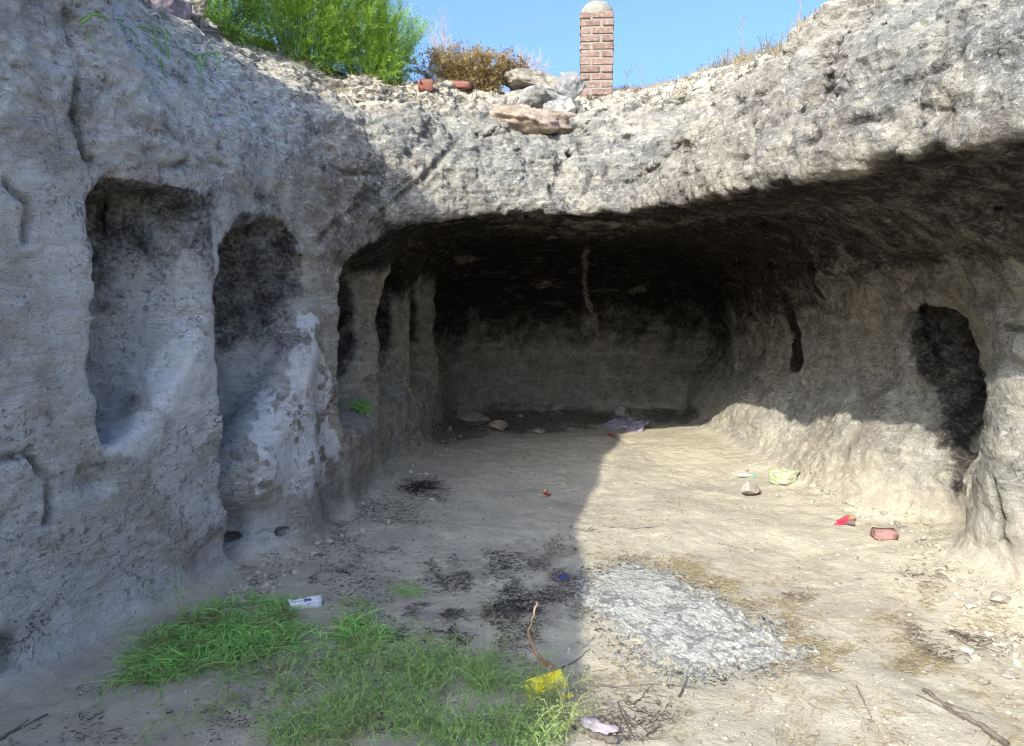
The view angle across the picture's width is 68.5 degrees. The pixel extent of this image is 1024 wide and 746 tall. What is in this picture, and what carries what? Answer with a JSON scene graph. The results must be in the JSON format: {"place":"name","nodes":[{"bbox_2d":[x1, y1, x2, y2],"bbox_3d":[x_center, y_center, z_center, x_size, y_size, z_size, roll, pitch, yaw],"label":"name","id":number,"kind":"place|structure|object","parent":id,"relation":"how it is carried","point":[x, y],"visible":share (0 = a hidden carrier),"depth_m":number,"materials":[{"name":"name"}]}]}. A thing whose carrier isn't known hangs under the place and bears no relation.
{"place":"outdoors","nodes":[
{"label":"outdoors","id":0,"kind":"place"},
{"bbox_2d":[0,0,1023,684],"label":"terrain","id":1,"kind":"structure","parent":0,"point":[228,290],"depth_m":4.69,"materials":[{"name":"grey stone"}]},
{"bbox_2d":[80,10,160,59],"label":"trailing grass","id":2,"kind":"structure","parent":1,"relation":"hanging from","point":[88,17],"depth_m":3.59,"materials":[{"name":"green plant"}]},
{"bbox_2d":[152,26,176,83],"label":"trailing grass","id":3,"kind":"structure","parent":1,"relation":"hanging from","point":[156,41],"depth_m":4.11,"materials":[{"name":"green plant"}]},
{"bbox_2d":[151,0,191,19],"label":"boulder","id":4,"kind":"object","parent":1,"relation":"on","point":[181,9],"visible":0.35,"depth_m":4.92,"materials":[{"name":"stone"}]},
{"bbox_2d":[187,0,207,15],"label":"boulder","id":5,"kind":"object","parent":1,"relation":"on","point":[200,6],"visible":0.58,"depth_m":5.30,"materials":[{"name":"stone"}]},
{"bbox_2d":[188,49,243,88],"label":"trailing grass","id":6,"kind":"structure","parent":1,"relation":"hanging from","point":[202,60],"depth_m":4.59,"materials":[{"name":"green plant"}]},
{"bbox_2d":[204,0,284,48],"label":"shrub","id":7,"kind":"object","parent":1,"relation":"on","point":[229,21],"visible":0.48,"depth_m":5.70,"materials":[{"name":"green plant"}]},
{"bbox_2d":[197,29,331,88],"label":"dead roots","id":8,"kind":"object","parent":1,"relation":"on","point":[257,52],"visible":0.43,"depth_m":5.58,"materials":[{"name":"brown plant"}]},
{"bbox_2d":[231,0,403,76],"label":"shrub","id":9,"kind":"object","parent":1,"relation":"on","point":[295,25],"visible":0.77,"depth_m":6.16,"materials":[{"name":"green plant"}]},
{"bbox_2d":[342,398,376,416],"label":"plant","id":10,"kind":"object","parent":1,"relation":"attached to","point":[360,409],"depth_m":6.08,"materials":[{"name":"green plant"}]},
{"bbox_2d":[307,0,435,85],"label":"shrub","id":11,"kind":"object","parent":1,"relation":"on","point":[382,53],"visible":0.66,"depth_m":6.47,"materials":[{"name":"green plant"}]},
{"bbox_2d":[417,79,432,92],"bbox_3d":[-0.746,-2.462,6.461,0.126,0.107,0.116,-2,7,-17],"label":"brick","id":12,"kind":"object","parent":1,"relation":"on","point":[424,84],"visible":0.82,"depth_m":6.41,"materials":[{"name":"red brick"}]},
{"bbox_2d":[422,3,456,81],"bbox_3d":[-0.760,-3.284,7.695,0.414,1.033,0.430,2,7,16],"label":"dry bush","id":13,"kind":"object","parent":1,"relation":"on","point":[443,37],"visible":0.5,"depth_m":7.62,"materials":[{"name":"plant"}]},
{"bbox_2d":[449,80,472,89],"bbox_3d":[-0.457,-2.575,6.729,0.206,0.075,0.106,8,20,16],"label":"brick","id":14,"kind":"object","parent":1,"relation":"on","point":[466,85],"visible":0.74,"depth_m":6.68,"materials":[{"name":"red brick"}]},
{"bbox_2d":[403,38,533,93],"bbox_3d":[-0.387,-2.732,6.939,1.262,0.628,0.827,0,6,0],"label":"dry bush","id":15,"kind":"object","parent":1,"relation":"on","point":[479,70],"visible":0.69,"depth_m":6.78,"materials":[{"name":"brown plant"}]},
{"bbox_2d":[284,55,699,106],"bbox_3d":[-0.140,-2.467,6.799,3.720,0.808,2.458,-2,7,-17],"label":"rubble","id":16,"kind":"object","parent":1,"relation":"on","point":[371,77],"visible":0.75,"depth_m":6.24,"materials":[{"name":"grey stone"}]},
{"bbox_2d":[504,43,553,73],"bbox_3d":[0.159,-3.194,8.089,0.639,0.919,0.516,0,6,0],"label":"dry bush","id":17,"kind":"object","parent":1,"relation":"on","point":[542,68],"visible":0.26,"depth_m":8.08,"materials":[{"name":"plant"}]},
{"bbox_2d":[489,103,576,134],"bbox_3d":[0.198,-2.111,6.499,0.994,0.354,0.827,5,20,-6],"label":"boulder","id":18,"kind":"object","parent":1,"relation":"on","point":[525,120],"visible":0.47,"depth_m":6.21,"materials":[{"name":"beige stone"}]},
{"bbox_2d":[504,85,562,108],"bbox_3d":[0.235,-2.429,6.798,0.624,0.324,0.572,1,12,11],"label":"boulder","id":19,"kind":"object","parent":18,"relation":"on","point":[537,96],"visible":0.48,"depth_m":6.57,"materials":[{"name":"grey stone"}]},
{"bbox_2d":[500,67,559,92],"bbox_3d":[0.217,-2.665,6.941,0.690,0.233,0.459,2,6,-17],"label":"boulder","id":20,"kind":"object","parent":19,"relation":"on","point":[516,78],"visible":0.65,"depth_m":6.77,"materials":[{"name":"stone"}]},
{"bbox_2d":[543,95,579,112],"bbox_3d":[0.435,-2.289,6.585,0.353,0.300,0.262,1,6,8],"label":"boulder","id":21,"kind":"object","parent":18,"relation":"on","point":[566,103],"visible":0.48,"depth_m":6.48,"materials":[{"name":"grey stone"}]},
{"bbox_2d":[557,71,585,98],"bbox_3d":[0.533,-2.603,6.843,0.291,0.313,0.213,5,8,35],"label":"boulder","id":22,"kind":"object","parent":1,"relation":"on","point":[572,83],"visible":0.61,"depth_m":6.77,"materials":[{"name":"stone"}]},
{"bbox_2d":[580,1,613,98],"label":"brick pillar","id":23,"kind":"structure","parent":1,"relation":"on","point":[596,43],"depth_m":7.34,"materials":[{"name":"red brick"}]},
{"bbox_2d":[635,59,646,88],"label":"dry stalk","id":24,"kind":"object","parent":1,"relation":"on","point":[640,73],"visible":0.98,"depth_m":7.21,"materials":[{"name":"plant"}]},
{"bbox_2d":[734,11,749,61],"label":"dry stalk","id":25,"kind":"object","parent":1,"relation":"on","point":[741,35],"visible":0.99,"depth_m":6.11,"materials":[{"name":"brown plant"}]},
{"bbox_2d":[0,405,1023,745],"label":"ground","id":26,"kind":"structure","parent":0,"point":[678,435],"depth_m":3.93,"materials":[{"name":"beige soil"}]},
{"bbox_2d":[0,713,47,739],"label":"stick","id":27,"kind":"object","parent":26,"relation":"on","point":[11,731],"visible":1,"depth_m":2.73,"materials":[{"name":"wood"}]},
{"bbox_2d":[58,676,133,722],"bbox_3d":[-1.556,1.211,2.816,0.250,0.131,0.106,-3,7,-28],"label":"weed","id":28,"kind":"object","parent":26,"relation":"on","point":[104,690],"visible":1,"depth_m":2.83,"materials":[{"name":"green plant"}]},
{"bbox_2d":[128,707,174,745],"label":"weed","id":29,"kind":"object","parent":26,"relation":"on","point":[141,732],"visible":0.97,"depth_m":2.65,"materials":[{"name":"green plant"}]},
{"bbox_2d":[141,559,181,615],"bbox_3d":[-1.685,1.040,3.667,0.176,0.270,0.191,0,6,0],"label":"weed","id":30,"kind":"object","parent":26,"relation":"on","point":[179,602],"visible":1,"depth_m":3.65,"materials":[{"name":"green plant"}]},
{"bbox_2d":[134,682,209,744],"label":"weed","id":31,"kind":"object","parent":26,"relation":"on","point":[169,718],"visible":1,"depth_m":2.65,"materials":[{"name":"green plant"}]},
{"bbox_2d":[220,609,236,615],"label":"stone","id":32,"kind":"object","parent":26,"relation":"on","point":[226,611],"visible":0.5,"depth_m":3.65,"materials":[{"name":"grey stone"}]},
{"bbox_2d":[76,583,409,704],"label":"grass","id":33,"kind":"structure","parent":26,"relation":"on","point":[177,662],"depth_m":3.35,"materials":[{"name":"green plant"}]},
{"bbox_2d":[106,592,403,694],"bbox_3d":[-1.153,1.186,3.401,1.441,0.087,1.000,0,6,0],"label":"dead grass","id":34,"kind":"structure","parent":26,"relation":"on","point":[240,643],"depth_m":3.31,"materials":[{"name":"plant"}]},
{"bbox_2d":[288,595,321,610],"bbox_3d":[-1.034,1.154,3.769,0.161,0.049,0.057,-2,7,-20],"label":"white packet","id":35,"kind":"object","parent":26,"relation":"on","point":[316,601],"visible":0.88,"depth_m":3.76},
{"bbox_2d":[309,648,354,677],"bbox_3d":[-0.720,1.153,3.031,0.210,0.138,0.194,-2,7,-17],"label":"weed","id":36,"kind":"object","parent":26,"relation":"on","point":[320,662],"visible":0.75,"depth_m":3.04,"materials":[{"name":"green plant"}]},
{"bbox_2d":[225,429,461,611],"bbox_3d":[-1.218,0.890,6.314,1.534,0.115,5.296,0,6,0],"label":"rubble","id":37,"kind":"object","parent":26,"relation":"on","point":[298,561],"visible":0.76,"depth_m":4.36,"materials":[{"name":"stone"}]},
{"bbox_2d":[3,417,718,745],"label":"dark litter","id":38,"kind":"object","parent":26,"relation":"on","point":[499,608],"visible":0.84,"depth_m":3.84,"materials":[{"name":"black plant"}]},
{"bbox_2d":[132,597,595,745],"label":"sparse weeds","id":39,"kind":"object","parent":26,"relation":"on","point":[228,698],"visible":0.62,"depth_m":2.88,"materials":[{"name":"green plant"}]},
{"bbox_2d":[382,579,433,599],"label":"grass tuft","id":40,"kind":"object","parent":26,"relation":"on","point":[409,591],"visible":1,"depth_m":4.00,"materials":[{"name":"green plant"}]},
{"bbox_2d":[228,623,602,745],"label":"weeds","id":41,"kind":"object","parent":26,"relation":"on","point":[473,722],"visible":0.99,"depth_m":2.76,"materials":[{"name":"green plant"}]},
{"bbox_2d":[396,475,449,495],"bbox_3d":[-0.717,0.892,6.017,0.429,0.128,0.370,-4,7,-30],"label":"brushwood","id":42,"kind":"object","parent":26,"relation":"on","point":[420,485],"visible":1,"depth_m":5.98,"materials":[{"name":"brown wood"}]},
{"bbox_2d":[454,410,489,424],"bbox_3d":[-0.484,0.543,9.107,0.451,0.180,0.302,4,8,34],"label":"stone","id":43,"kind":"object","parent":26,"relation":"on","point":[469,417],"visible":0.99,"depth_m":9.03,"materials":[{"name":"grey stone"}]},
{"bbox_2d":[484,420,507,430],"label":"stone","id":44,"kind":"object","parent":26,"relation":"on","point":[499,425],"visible":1,"depth_m":8.55,"materials":[{"name":"stone"}]},
{"bbox_2d":[462,600,532,662],"bbox_3d":[-0.043,1.105,3.219,0.279,0.271,0.283,-2,7,-20],"label":"weed","id":45,"kind":"object","parent":26,"relation":"on","point":[496,635],"visible":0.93,"depth_m":3.21,"materials":[{"name":"green plant"}]},
{"bbox_2d":[533,428,544,433],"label":"stone","id":46,"kind":"object","parent":26,"relation":"on","point":[539,430],"visible":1,"depth_m":8.51,"materials":[{"name":"grey stone"}]},
{"bbox_2d":[527,601,555,671],"bbox_3d":[0.134,1.092,2.981,0.154,0.375,0.051,-1,6,-5],"label":"bare stick","id":47,"kind":"object","parent":26,"relation":"on","point":[547,663],"visible":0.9,"depth_m":2.97,"materials":[{"name":"wood"}]},
{"bbox_2d":[524,669,573,699],"bbox_3d":[0.146,1.249,2.951,0.173,0.079,0.112,-14,31,-12],"label":"carton","id":48,"kind":"object","parent":26,"relation":"on","point":[557,673],"visible":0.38,"depth_m":2.94,"materials":[{"name":"yellow cardboard"}]},
{"bbox_2d":[516,672,594,722],"bbox_3d":[0.146,1.201,2.781,0.330,0.155,0.244,-5,8,-40],"label":"weed","id":49,"kind":"object","parent":26,"relation":"on","point":[553,695],"visible":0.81,"depth_m":2.79,"materials":[{"name":"green plant"}]},
{"bbox_2d":[557,574,569,578],"bbox_3d":[0.287,1.139,4.212,0.073,0.017,0.057,2,5,12],"label":"scrap","id":50,"kind":"object","parent":26,"relation":"on","point":[563,576],"visible":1,"depth_m":4.21,"materials":[{"name":"blue plastic"}]},
{"bbox_2d":[562,649,588,667],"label":"twig","id":51,"kind":"object","parent":26,"relation":"on","point":[575,660],"visible":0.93,"depth_m":3.25,"materials":[{"name":"brown wood"}]},
{"bbox_2d":[562,716,617,743],"bbox_3d":[0.270,1.278,2.688,0.237,0.035,0.046,5,8,38],"label":"stick","id":52,"kind":"object","parent":26,"relation":"on","point":[611,739],"visible":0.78,"depth_m":2.64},
{"bbox_2d":[581,716,618,735],"bbox_3d":[0.308,1.277,2.722,0.149,0.021,0.101,3,0,33],"label":"torn cloth","id":53,"kind":"object","parent":26,"relation":"on","point":[602,728],"visible":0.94,"depth_m":2.71,"materials":[{"name":"white fabric"}]},
{"bbox_2d":[611,405,630,417],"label":"stone","id":54,"kind":"object","parent":26,"relation":"on","point":[620,411],"visible":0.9,"depth_m":9.42,"materials":[{"name":"grey stone"}]},
{"bbox_2d":[616,702,630,732],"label":"twig","id":55,"kind":"object","parent":26,"relation":"on","point":[622,716],"visible":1,"depth_m":2.83,"materials":[{"name":"wood"}]},
{"bbox_2d":[598,416,650,431],"bbox_3d":[1.340,0.603,8.890,0.432,0.080,0.613,-26,20,-38],"label":"plastic sheet","id":56,"kind":"object","parent":26,"relation":"on","point":[628,423],"visible":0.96,"depth_m":8.83,"materials":[{"name":"plastic"}]},
{"bbox_2d":[632,687,649,704],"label":"twig","id":57,"kind":"object","parent":26,"relation":"on","point":[633,703],"visible":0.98,"depth_m":2.95,"materials":[{"name":"wood"}]},
{"bbox_2d":[592,683,695,687],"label":"twig","id":58,"kind":"object","parent":26,"relation":"on","point":[639,685],"visible":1,"depth_m":3.05,"materials":[{"name":"wood"}]},
{"bbox_2d":[565,563,824,686],"bbox_3d":[0.825,1.177,3.736,1.096,0.116,1.353,0,6,0],"label":"ash heap","id":59,"kind":"object","parent":26,"relation":"on","point":[631,601],"visible":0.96,"depth_m":3.53,"materials":[{"name":"grey"}]},
{"bbox_2d":[548,548,844,690],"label":"ash flakes","id":60,"kind":"object","parent":26,"relation":"on","point":[717,671],"visible":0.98,"depth_m":3.39,"materials":[{"name":"grey"}]},
{"bbox_2d":[739,480,759,493],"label":"stone","id":61,"kind":"object","parent":26,"relation":"on","point":[749,487],"visible":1,"depth_m":5.81,"materials":[{"name":"beige stone"}]},
{"bbox_2d":[767,469,799,484],"bbox_3d":[2.177,0.842,6.051,0.214,0.157,0.223,-6,8,-41],"label":"plastic bag","id":62,"kind":"object","parent":26,"relation":"on","point":[782,476],"visible":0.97,"depth_m":5.97,"materials":[{"name":"yellow plastic"}]},
{"bbox_2d":[574,454,1023,745],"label":"straw litter","id":63,"kind":"object","parent":26,"relation":"on","point":[796,639],"visible":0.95,"depth_m":3.36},
{"bbox_2d":[834,515,855,524],"bbox_3d":[2.223,0.977,4.997,0.129,0.018,0.174,-11,4,38],"label":"snack wrapper","id":64,"kind":"object","parent":26,"relation":"on","point":[847,519],"visible":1,"depth_m":5.00,"materials":[{"name":"red plastic"}]},
{"bbox_2d":[856,685,871,717],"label":"twig","id":65,"kind":"object","parent":26,"relation":"on","point":[863,700],"visible":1,"depth_m":2.91,"materials":[{"name":"brown wood"}]},
{"bbox_2d":[743,452,1023,670],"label":"rubble","id":66,"kind":"object","parent":26,"relation":"on","point":[1013,654],"visible":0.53,"depth_m":3.77,"materials":[{"name":"stone"}]},
{"bbox_2d":[870,527,898,539],"bbox_3d":[2.291,0.992,4.626,0.140,0.061,0.096,1,6,9],"label":"brick","id":67,"kind":"object","parent":26,"relation":"on","point":[884,533],"visible":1,"depth_m":4.59,"materials":[{"name":"red brick"}]},
{"bbox_2d":[923,664,934,671],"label":"stone","id":68,"kind":"object","parent":26,"relation":"on","point":[928,668],"visible":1,"depth_m":3.18,"materials":[{"name":"beige stone"}]},
{"bbox_2d":[916,688,1010,745],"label":"stick","id":69,"kind":"object","parent":26,"relation":"on","point":[987,730],"visible":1,"depth_m":2.81,"materials":[{"name":"wood"}]},
{"bbox_2d":[975,677,990,683],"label":"stone","id":70,"kind":"object","parent":26,"relation":"on","point":[980,680],"visible":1,"depth_m":3.10,"materials":[{"name":"white stone"}]},
{"bbox_2d":[990,591,1010,603],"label":"stone","id":71,"kind":"object","parent":26,"relation":"on","point":[998,597],"visible":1,"depth_m":3.77,"materials":[{"name":"beige stone"}]},
{"bbox_2d":[997,671,1019,678],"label":"stone","id":72,"kind":"object","parent":26,"relation":"on","point":[1010,674],"visible":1,"depth_m":3.16,"materials":[{"name":"beige stone"}]},
{"bbox_2d":[207,0,828,91],"label":"sky","id":73,"kind":"structure","parent":0,"point":[671,38],"materials":[{"name":"blue"}]},
{"bbox_2d":[409,0,874,101],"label":"dry grass","id":74,"kind":"structure","parent":0,"point":[775,51],"depth_m":6.17,"materials":[{"name":"plant"}]},
{"bbox_2d":[738,473,754,476],"bbox_3d":[2.005,0.876,6.440,0.137,0.036,0.036,1,6,11],"label":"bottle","id":75,"kind":"object","parent":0,"point":[745,475],"visible":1,"depth_m":6.43,"materials":[{"name":"plastic"}]}
]}

